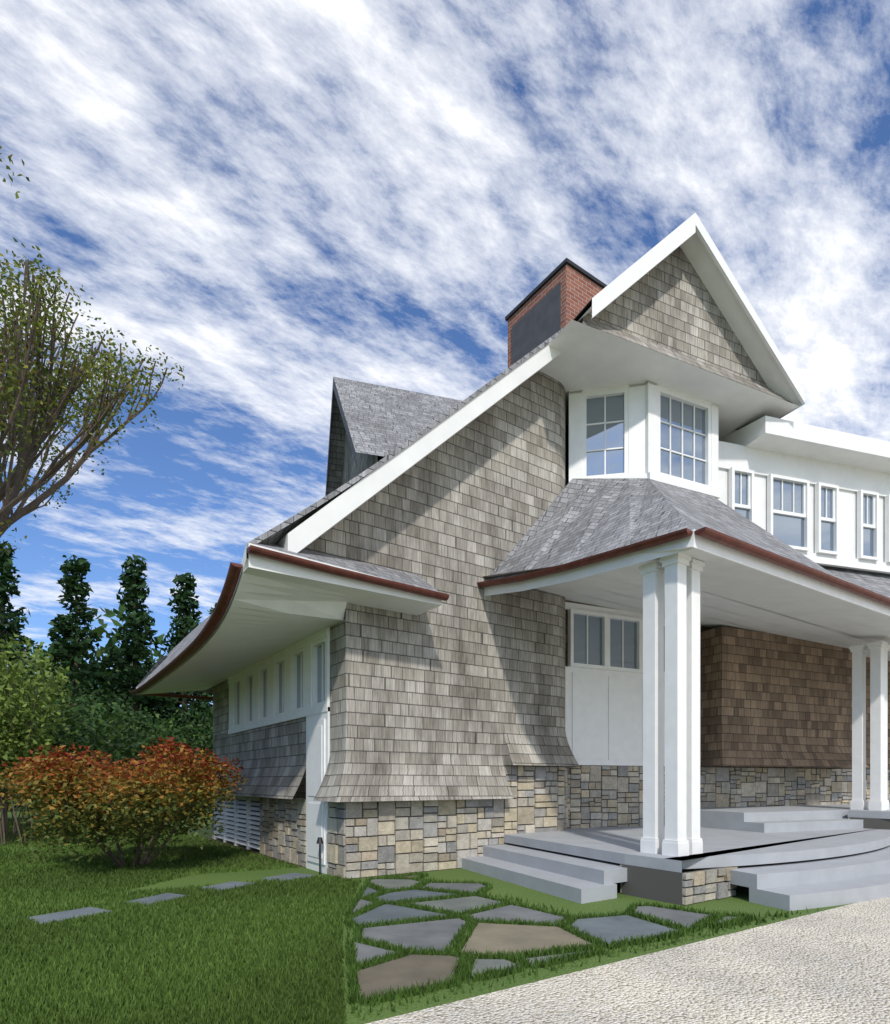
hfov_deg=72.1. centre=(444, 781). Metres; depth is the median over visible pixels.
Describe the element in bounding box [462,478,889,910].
porch
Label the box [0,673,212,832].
hedge shrubs
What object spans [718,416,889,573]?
dormer
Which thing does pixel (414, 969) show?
flagstones
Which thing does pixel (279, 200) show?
sky
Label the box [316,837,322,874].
path light
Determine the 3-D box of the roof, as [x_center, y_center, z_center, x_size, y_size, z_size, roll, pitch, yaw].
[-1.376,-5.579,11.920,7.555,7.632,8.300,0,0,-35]
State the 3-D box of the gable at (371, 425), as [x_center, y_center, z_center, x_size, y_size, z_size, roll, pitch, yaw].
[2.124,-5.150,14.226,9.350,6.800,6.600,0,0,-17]
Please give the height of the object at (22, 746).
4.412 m
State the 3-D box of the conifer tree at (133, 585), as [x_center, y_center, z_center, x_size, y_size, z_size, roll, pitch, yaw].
[-13.921,-4.522,27.377,5.015,11.545,4.775,0,0,-7]
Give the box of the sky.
[0,0,889,708]
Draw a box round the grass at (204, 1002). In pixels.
[0,817,817,1023]
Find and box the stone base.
[211,765,889,904]
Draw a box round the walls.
[213,371,579,801]
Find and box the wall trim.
[214,627,329,873]
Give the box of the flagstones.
[29,873,739,999]
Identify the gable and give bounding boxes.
[325,377,568,619]
[539,212,889,768]
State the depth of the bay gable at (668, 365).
10.48 m
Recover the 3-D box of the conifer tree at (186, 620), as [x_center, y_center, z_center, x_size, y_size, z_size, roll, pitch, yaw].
[-12.114,-4.208,28.436,5.055,10.916,4.907,0,0,-35]
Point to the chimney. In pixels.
(561, 295)
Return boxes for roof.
[129,317,580,699]
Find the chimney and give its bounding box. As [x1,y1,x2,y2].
[505,258,606,367]
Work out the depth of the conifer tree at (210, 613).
31.82 m
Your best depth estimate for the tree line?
45.62 m
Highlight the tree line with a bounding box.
[8,603,194,778]
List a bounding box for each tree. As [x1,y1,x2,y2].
[0,146,184,551]
[0,540,38,809]
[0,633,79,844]
[0,736,247,867]
[34,554,125,806]
[102,554,178,795]
[147,573,212,807]
[187,602,216,742]
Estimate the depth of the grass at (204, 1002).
4.71 m
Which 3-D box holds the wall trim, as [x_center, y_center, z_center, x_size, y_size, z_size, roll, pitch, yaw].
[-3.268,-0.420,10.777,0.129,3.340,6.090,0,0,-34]
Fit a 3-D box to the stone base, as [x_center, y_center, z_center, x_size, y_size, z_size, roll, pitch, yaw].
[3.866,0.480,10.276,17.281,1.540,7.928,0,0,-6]

